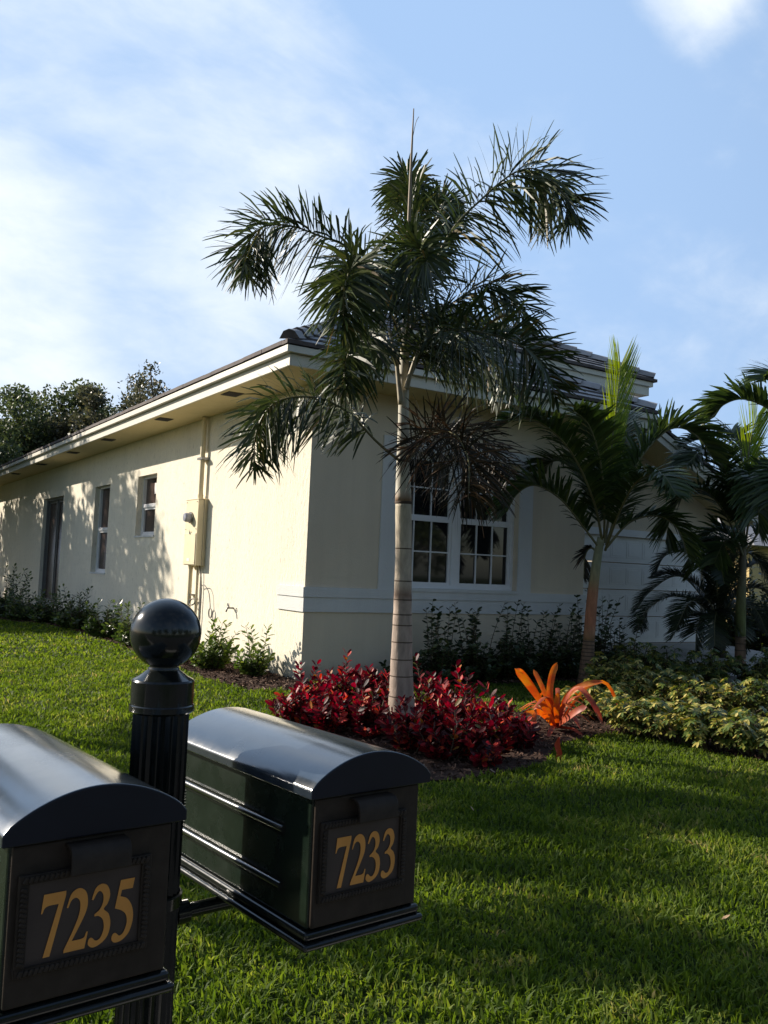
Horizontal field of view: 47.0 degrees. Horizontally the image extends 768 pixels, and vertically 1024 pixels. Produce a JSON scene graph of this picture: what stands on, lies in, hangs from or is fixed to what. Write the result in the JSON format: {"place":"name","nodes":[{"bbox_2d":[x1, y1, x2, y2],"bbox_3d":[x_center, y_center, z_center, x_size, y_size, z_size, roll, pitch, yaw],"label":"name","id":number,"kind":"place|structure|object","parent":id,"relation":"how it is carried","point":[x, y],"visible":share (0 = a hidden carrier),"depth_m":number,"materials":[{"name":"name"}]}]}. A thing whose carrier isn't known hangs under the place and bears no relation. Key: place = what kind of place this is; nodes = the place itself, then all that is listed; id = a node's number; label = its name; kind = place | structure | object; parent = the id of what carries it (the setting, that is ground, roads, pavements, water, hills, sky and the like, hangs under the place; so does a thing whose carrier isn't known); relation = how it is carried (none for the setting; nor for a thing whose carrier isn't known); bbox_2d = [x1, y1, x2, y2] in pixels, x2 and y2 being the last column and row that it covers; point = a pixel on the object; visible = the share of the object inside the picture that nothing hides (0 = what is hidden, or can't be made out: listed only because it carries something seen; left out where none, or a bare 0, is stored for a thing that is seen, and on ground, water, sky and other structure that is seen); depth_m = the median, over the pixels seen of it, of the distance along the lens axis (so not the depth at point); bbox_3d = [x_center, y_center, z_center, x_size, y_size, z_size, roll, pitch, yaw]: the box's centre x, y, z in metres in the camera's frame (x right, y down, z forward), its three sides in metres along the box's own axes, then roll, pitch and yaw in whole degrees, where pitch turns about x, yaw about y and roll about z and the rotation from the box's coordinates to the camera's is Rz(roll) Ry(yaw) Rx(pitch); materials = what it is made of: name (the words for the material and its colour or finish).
{"place":"outdoors","nodes":[
{"label":"outdoors","id":0,"kind":"place"},
{"bbox_2d":[0,619,767,1023],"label":"lawn","id":1,"kind":"structure","parent":0,"point":[406,1000],"depth_m":4.62,"materials":[{"name":"plant"}]},
{"bbox_2d":[1,389,53,423],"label":"broadleaf tree","id":2,"kind":"object","parent":1,"relation":"on","point":[38,410],"visible":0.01,"depth_m":58.11,"materials":[{"name":"green plant"}]},
{"bbox_2d":[0,410,55,464],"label":"broadleaf tree","id":3,"kind":"object","parent":1,"relation":"on","point":[10,450],"visible":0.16,"depth_m":44.43,"materials":[{"name":"green plant"}]},
{"bbox_2d":[0,378,120,454],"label":"broadleaf tree","id":4,"kind":"object","parent":1,"relation":"on","point":[15,400],"visible":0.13,"depth_m":46.53,"materials":[{"name":"green plant"}]},
{"bbox_2d":[43,385,152,441],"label":"broadleaf tree","id":5,"kind":"object","parent":1,"relation":"on","point":[91,398],"visible":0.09,"depth_m":44.55,"materials":[{"name":"green plant"}]},
{"bbox_2d":[110,371,156,416],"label":"broadleaf tree","id":6,"kind":"object","parent":1,"relation":"on","point":[146,381],"visible":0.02,"depth_m":50.93,"materials":[{"name":"green plant"}]},
{"bbox_2d":[112,359,169,412],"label":"broadleaf tree","id":7,"kind":"object","parent":1,"relation":"on","point":[154,391],"visible":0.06,"depth_m":45.32,"materials":[{"name":"green plant"}]},
{"bbox_2d":[2,600,308,690],"bbox_3d":[-10.607,2.970,25.731,2.250,0.001,32.850,5,-4,-32],"label":"mulch bed","id":8,"kind":"object","parent":1,"relation":"on","point":[242,679],"visible":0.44,"depth_m":13.42,"materials":[{"name":"brown wood"}]},
{"bbox_2d":[0,563,32,616],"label":"side shrub","id":9,"kind":"object","parent":8,"relation":"on","point":[2,603],"visible":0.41,"depth_m":24.25,"materials":[{"name":"green plant"}]},
{"bbox_2d":[0,585,49,619],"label":"side shrub","id":10,"kind":"object","parent":8,"relation":"on","point":[19,611],"visible":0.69,"depth_m":23.12,"materials":[{"name":"green plant"}]},
{"bbox_2d":[25,592,76,623],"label":"side shrub","id":11,"kind":"object","parent":8,"relation":"on","point":[45,613],"visible":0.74,"depth_m":22.44,"materials":[{"name":"green plant"}]},
{"bbox_2d":[49,583,99,629],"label":"side shrub","id":12,"kind":"object","parent":8,"relation":"on","point":[75,620],"visible":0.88,"depth_m":20.95,"materials":[{"name":"green plant"}]},
{"bbox_2d":[80,598,122,637],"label":"side shrub","id":13,"kind":"object","parent":8,"relation":"on","point":[105,628],"visible":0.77,"depth_m":19.15,"materials":[{"name":"green plant"}]},
{"bbox_2d":[111,598,144,645],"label":"side shrub","id":14,"kind":"object","parent":8,"relation":"on","point":[123,632],"visible":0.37,"depth_m":17.45,"materials":[{"name":"green plant"}]},
{"bbox_2d":[190,617,242,669],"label":"side shrub","id":15,"kind":"object","parent":8,"relation":"on","point":[216,653],"visible":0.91,"depth_m":14.20,"materials":[{"name":"green plant"}]},
{"bbox_2d":[232,622,274,676],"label":"side shrub","id":16,"kind":"object","parent":8,"relation":"on","point":[257,665],"visible":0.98,"depth_m":13.52,"materials":[{"name":"green plant"}]},
{"bbox_2d":[114,598,233,1023],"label":"mailbox post","id":17,"kind":"object","parent":1,"relation":"on","point":[165,636],"visible":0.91,"depth_m":1.61,"materials":[{"name":"black metal"}]},
{"bbox_2d":[0,723,186,1023],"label":"mailbox","id":18,"kind":"object","parent":17,"relation":"on","point":[84,850],"visible":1,"depth_m":1.22,"materials":[{"name":"green paint"}]},
{"bbox_2d":[1,823,170,1010],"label":"door","id":19,"kind":"structure","parent":18,"relation":"in","point":[116,849],"depth_m":1.21,"materials":[{"name":"black metal"}]},
{"bbox_2d":[180,707,430,952],"bbox_3d":[-0.179,0.578,1.717,0.262,0.314,0.546,5,-5,-39],"label":"mailbox","id":20,"kind":"object","parent":17,"relation":"on","point":[300,837],"visible":0.98,"depth_m":1.55,"materials":[{"name":"green paint"}]},
{"bbox_2d":[309,784,417,928],"bbox_3d":[-0.021,0.590,1.518,0.226,0.210,0.039,5,-5,-39],"label":"door","id":21,"kind":"structure","parent":20,"relation":"in","point":[376,805],"depth_m":1.51,"materials":[{"name":"black metal"}]},
{"bbox_2d":[291,659,351,705],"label":"croton","id":22,"kind":"object","parent":1,"relation":"on","point":[324,693],"visible":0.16,"depth_m":10.21,"materials":[{"name":"red plant"}]},
{"bbox_2d":[312,647,375,703],"bbox_3d":[-0.525,2.039,10.939,0.681,0.785,0.719,-1,-5,40],"label":"croton","id":23,"kind":"object","parent":1,"relation":"on","point":[344,682],"visible":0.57,"depth_m":10.81,"materials":[{"name":"red plant"}]},
{"bbox_2d":[0,304,757,680],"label":"house","id":24,"kind":"structure","parent":1,"relation":"on","point":[300,560],"depth_m":15.76,"materials":[{"name":"beige paint"}]},
{"bbox_2d":[41,496,63,603],"bbox_3d":[-10.453,1.243,28.148,0.160,3.398,2.777,5,-4,-32],"label":"sliding door","id":25,"kind":"structure","parent":24,"relation":"in","point":[51,559],"depth_m":28.68,"materials":[{"name":"black glass"}]},
{"bbox_2d":[89,486,109,574],"bbox_3d":[-7.379,0.473,23.305,0.260,2.330,1.473,5,-4,-32],"label":"window","id":26,"kind":"structure","parent":24,"relation":"in","point":[104,491],"depth_m":23.71,"materials":[{"name":"white paint"}]},
{"bbox_2d":[134,475,156,537],"bbox_3d":[-5.333,-0.129,20.180,0.260,1.426,1.408,5,-4,-32],"label":"window","id":27,"kind":"structure","parent":24,"relation":"in","point":[150,482],"depth_m":20.51,"materials":[{"name":"glass"}]},
{"bbox_2d":[183,417,208,619],"bbox_3d":[-3.706,0.375,17.038,0.344,4.430,0.695,5,-4,-32],"label":"electric meter","id":28,"kind":"object","parent":24,"relation":"attached to","point":[195,517],"visible":0.98,"depth_m":16.95,"materials":[{"name":"paint"}]},
{"bbox_2d":[189,584,211,617],"bbox_3d":[-3.437,1.668,16.655,0.072,0.615,1.065,5,-5,-36],"label":"cable","id":29,"kind":"object","parent":24,"relation":"attached to","point":[209,601],"visible":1,"depth_m":16.38,"materials":[{"name":"white plastic"}]},
{"bbox_2d":[410,452,518,593],"bbox_3d":[1.243,0.213,15.033,2.608,2.298,0.302,5,-4,-32],"label":"window","id":30,"kind":"structure","parent":24,"relation":"in","point":[445,557],"depth_m":15.07,"materials":[{"name":"glass"}]},
{"bbox_2d":[582,534,700,643],"bbox_3d":[5.221,1.609,18.041,3.797,2.143,0.064,5,-4,-32],"label":"garage door","id":31,"kind":"structure","parent":24,"relation":"in","point":[623,550],"depth_m":17.92,"materials":[{"name":"paint"}]},
{"bbox_2d":[0,617,767,779],"bbox_3d":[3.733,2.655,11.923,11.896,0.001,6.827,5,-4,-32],"label":"mulch bed","id":32,"kind":"object","parent":1,"relation":"on","point":[447,771],"visible":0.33,"depth_m":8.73,"materials":[{"name":"brown wood"}]},
{"bbox_2d":[265,675,325,725],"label":"croton","id":33,"kind":"object","parent":32,"relation":"on","point":[289,707],"visible":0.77,"depth_m":9.42,"materials":[{"name":"red plant"}]},
{"bbox_2d":[298,689,368,733],"bbox_3d":[-0.492,2.108,9.248,0.785,0.426,0.710,5,-4,-32],"label":"croton","id":34,"kind":"object","parent":32,"relation":"on","point":[328,717],"visible":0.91,"depth_m":9.14,"materials":[{"name":"red plant"}]},
{"bbox_2d":[351,664,389,704],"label":"croton","id":35,"kind":"object","parent":32,"relation":"on","point":[374,675],"visible":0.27,"depth_m":11.13,"materials":[{"name":"red plant"}]},
{"bbox_2d":[345,673,398,738],"bbox_3d":[-0.103,1.980,9.081,0.559,0.695,0.660,3,-4,-8],"label":"croton","id":36,"kind":"object","parent":32,"relation":"on","point":[364,725],"visible":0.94,"depth_m":8.97,"materials":[{"name":"red plant"}]},
{"bbox_2d":[202,108,611,734],"bbox_3d":[0.169,-1.097,9.032,3.835,6.908,3.798,5,-4,-32],"label":"foxtail palm","id":37,"kind":"object","parent":32,"relation":"on","point":[360,288],"visible":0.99,"depth_m":8.68,"materials":[{"name":"green plant"}]},
{"bbox_2d":[374,695,450,752],"bbox_3d":[0.277,2.020,8.437,0.678,0.559,0.628,1,-4,16],"label":"croton","id":38,"kind":"object","parent":32,"relation":"on","point":[402,737],"visible":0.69,"depth_m":8.34,"materials":[{"name":"red plant"}]},
{"bbox_2d":[413,653,463,715],"bbox_3d":[0.570,2.068,10.591,0.802,0.774,0.551,2,-4,4],"label":"croton","id":39,"kind":"object","parent":32,"relation":"on","point":[428,696],"visible":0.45,"depth_m":10.54,"materials":[{"name":"red plant"}]},
{"bbox_2d":[410,692,486,760],"bbox_3d":[0.574,1.970,8.128,0.648,0.644,0.726,5,-4,-32],"label":"croton","id":40,"kind":"object","parent":32,"relation":"on","point":[434,744],"visible":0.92,"depth_m":8.05,"materials":[{"name":"red plant"}]},
{"bbox_2d":[430,659,494,726],"bbox_3d":[0.845,2.045,9.889,0.567,0.749,0.778,9,-8,-60],"label":"croton","id":41,"kind":"object","parent":32,"relation":"on","point":[465,702],"visible":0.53,"depth_m":9.88,"materials":[{"name":"red plant"}]},
{"bbox_2d":[442,700,517,767],"bbox_3d":[0.882,2.022,8.095,0.563,0.564,0.789,1,-4,26],"label":"croton","id":42,"kind":"object","parent":32,"relation":"on","point":[485,751],"visible":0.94,"depth_m":8.02,"materials":[{"name":"red plant"}]},
{"bbox_2d":[458,680,516,728],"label":"croton","id":43,"kind":"object","parent":32,"relation":"on","point":[480,719],"visible":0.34,"depth_m":9.30,"materials":[{"name":"red plant"}]},
{"bbox_2d":[486,709,540,748],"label":"croton","id":44,"kind":"object","parent":32,"relation":"on","point":[523,729],"visible":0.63,"depth_m":8.71,"materials":[{"name":"red plant"}]},
{"bbox_2d":[515,663,618,736],"bbox_3d":[2.114,2.093,9.856,1.300,0.796,1.218,2,-4,12],"label":"bromeliad","id":45,"kind":"object","parent":32,"relation":"on","point":[550,710],"visible":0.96,"depth_m":9.82,"materials":[{"name":"orange plant"}]},
{"bbox_2d":[560,675,635,719],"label":"variegated shrub","id":46,"kind":"object","parent":32,"relation":"on","point":[594,692],"visible":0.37,"depth_m":10.75,"materials":[{"name":"green plant"}]},
{"bbox_2d":[485,336,738,682],"bbox_3d":[3.514,-0.073,13.979,3.633,5.785,3.817,0,-4,30],"label":"christmas palm","id":47,"kind":"object","parent":32,"relation":"on","point":[605,485],"visible":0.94,"depth_m":14.04,"materials":[{"name":"green plant"}]},
{"bbox_2d":[582,651,643,694],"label":"variegated shrub","id":48,"kind":"object","parent":32,"relation":"on","point":[611,674],"visible":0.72,"depth_m":12.66,"materials":[{"name":"green plant"}]},
{"bbox_2d":[601,614,646,663],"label":"shrub","id":49,"kind":"object","parent":32,"relation":"on","point":[622,636],"visible":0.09,"depth_m":15.73,"materials":[{"name":"green plant"}]},
{"bbox_2d":[596,694,674,736],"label":"variegated shrub","id":50,"kind":"object","parent":32,"relation":"on","point":[620,713],"visible":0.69,"depth_m":9.71,"materials":[{"name":"green plant"}]},
{"bbox_2d":[608,637,662,679],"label":"variegated shrub","id":51,"kind":"object","parent":32,"relation":"on","point":[635,655],"visible":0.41,"depth_m":14.01,"materials":[{"name":"green plant"}]},
{"bbox_2d":[617,663,688,702],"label":"variegated shrub","id":52,"kind":"object","parent":32,"relation":"on","point":[648,686],"visible":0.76,"depth_m":11.71,"materials":[{"name":"green plant"}]},
{"bbox_2d":[645,645,696,679],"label":"variegated shrub","id":53,"kind":"object","parent":32,"relation":"on","point":[676,664],"visible":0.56,"depth_m":13.90,"materials":[{"name":"green plant"}]},
{"bbox_2d":[629,695,717,744],"bbox_3d":[3.142,2.230,9.494,0.950,0.515,0.945,5,-4,-32],"label":"variegated shrub","id":54,"kind":"object","parent":32,"relation":"on","point":[660,722],"visible":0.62,"depth_m":9.36,"materials":[{"name":"green plant"}]},
{"bbox_2d":[658,671,727,708],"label":"variegated shrub","id":55,"kind":"object","parent":32,"relation":"on","point":[684,690],"visible":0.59,"depth_m":11.36,"materials":[{"name":"green plant"}]},
{"bbox_2d":[627,524,767,657],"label":"date palm","id":56,"kind":"object","parent":32,"relation":"on","point":[718,596],"visible":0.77,"depth_m":16.52,"materials":[{"name":"green plant"}]},
{"bbox_2d":[644,401,767,663],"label":"christmas palm","id":57,"kind":"object","parent":32,"relation":"on","point":[728,501],"visible":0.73,"depth_m":15.77,"materials":[{"name":"green plant"}]},
{"bbox_2d":[684,644,741,687],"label":"variegated shrub","id":58,"kind":"object","parent":32,"relation":"on","point":[710,670],"visible":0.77,"depth_m":14.00,"materials":[{"name":"green plant"}]},
{"bbox_2d":[672,700,755,751],"bbox_3d":[3.426,2.225,9.208,0.842,0.511,0.926,1,-4,18],"label":"variegated shrub","id":59,"kind":"object","parent":32,"relation":"on","point":[702,733],"visible":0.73,"depth_m":9.07,"materials":[{"name":"green plant"}]},
{"bbox_2d":[692,359,767,512],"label":"christmas palm","id":60,"kind":"object","parent":32,"relation":"on","point":[722,396],"visible":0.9,"depth_m":14.49,"materials":[{"name":"green plant"}]},
{"bbox_2d":[698,675,767,715],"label":"variegated shrub","id":61,"kind":"object","parent":32,"relation":"on","point":[735,697],"visible":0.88,"depth_m":11.00,"materials":[{"name":"green plant"}]},
{"bbox_2d":[709,705,767,757],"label":"variegated shrub","id":62,"kind":"object","parent":32,"relation":"on","point":[756,737],"visible":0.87,"depth_m":8.78,"materials":[{"name":"green plant"}]},
{"bbox_2d":[721,647,767,691],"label":"variegated shrub","id":63,"kind":"object","parent":32,"relation":"on","point":[758,670],"visible":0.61,"depth_m":14.03,"materials":[{"name":"green plant"}]},
{"bbox_2d":[747,675,767,716],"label":"variegated shrub","id":64,"kind":"object","parent":32,"relation":"on","point":[762,695],"visible":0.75,"depth_m":10.91,"materials":[{"name":"green plant"}]},
{"bbox_2d":[413,677,568,685],"bbox_3d":[2.048,2.775,14.690,5.650,0.001,1.100,5,-4,-32],"label":"mulch bed","id":65,"kind":"object","parent":1,"relation":"on","point":[502,682],"visible":0.14,"depth_m":14.17,"materials":[{"name":"brown wood"}]},
{"bbox_2d":[379,656,421,678],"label":"shrub","id":66,"kind":"object","parent":65,"relation":"on","point":[383,665],"visible":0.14,"depth_m":13.44,"materials":[{"name":"green plant"}]},
{"bbox_2d":[415,599,475,683],"bbox_3d":[0.903,2.026,13.760,1.014,1.313,0.928,5,-4,-32],"label":"shrub","id":67,"kind":"object","parent":65,"relation":"on","point":[442,660],"visible":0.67,"depth_m":13.63,"materials":[{"name":"green plant"}]},
{"bbox_2d":[451,602,506,682],"bbox_3d":[1.505,2.078,14.130,0.969,1.309,0.991,5,-4,-32],"label":"shrub","id":68,"kind":"object","parent":65,"relation":"on","point":[483,667],"visible":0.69,"depth_m":13.97,"materials":[{"name":"green plant"}]},
{"bbox_2d":[488,599,541,680],"bbox_3d":[2.077,2.098,14.493,0.975,1.354,0.981,5,-4,-32],"label":"shrub","id":69,"kind":"object","parent":65,"relation":"on","point":[512,662],"visible":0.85,"depth_m":14.29,"materials":[{"name":"green plant"}]},
{"bbox_2d":[513,603,570,679],"bbox_3d":[2.640,2.176,14.936,1.003,1.307,0.908,3,-4,-4],"label":"shrub","id":70,"kind":"object","parent":65,"relation":"on","point":[548,659],"visible":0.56,"depth_m":14.80,"materials":[{"name":"green plant"}]},
{"bbox_2d":[552,603,597,678],"bbox_3d":[3.260,2.228,15.227,0.945,1.299,0.922,2,-4,7],"label":"shrub","id":71,"kind":"object","parent":65,"relation":"on","point":[570,667],"visible":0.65,"depth_m":15.04,"materials":[{"name":"green plant"}]},
{"bbox_2d":[567,588,623,670],"bbox_3d":[3.696,2.132,15.663,1.004,1.576,0.979,5,-4,-32],"label":"shrub","id":72,"kind":"object","parent":65,"relation":"on","point":[599,642],"visible":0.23,"depth_m":15.51,"materials":[{"name":"green plant"}]},
{"bbox_2d":[554,737,561,758],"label":"fallen leaf","id":73,"kind":"object","parent":1,"relation":"on","point":[558,749],"visible":0.96,"depth_m":8.41,"materials":[{"name":"red plant"}]},
{"bbox_2d":[724,554,752,646],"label":"dark bush","id":74,"kind":"object","parent":1,"relation":"on","point":[733,637],"visible":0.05,"depth_m":20.07,"materials":[{"name":"green plant"}]},
{"bbox_2d":[717,517,767,607],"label":"house","id":75,"kind":"structure","parent":1,"relation":"on","point":[756,570],"depth_m":33.13,"materials":[{"name":"white paint"}]},
{"bbox_2d":[727,552,767,651],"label":"dark bush","id":76,"kind":"object","parent":1,"relation":"on","point":[757,645],"visible":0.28,"depth_m":19.63,"materials":[{"name":"green plant"}]},
{"bbox_2d":[755,546,767,645],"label":"dark bush","id":77,"kind":"object","parent":1,"relation":"on","point":[765,595],"visible":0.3,"depth_m":19.59,"materials":[{"name":"green plant"}]},
{"bbox_2d":[0,0,767,470],"label":"sky","id":78,"kind":"structure","parent":0,"point":[126,126],"materials":[{"name":"blue"}]},
{"bbox_2d":[601,643,765,687],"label":"driveway","id":79,"kind":"structure","parent":0,"point":[686,648],"depth_m":17.39,"materials":[{"name":"concrete"}]}
]}

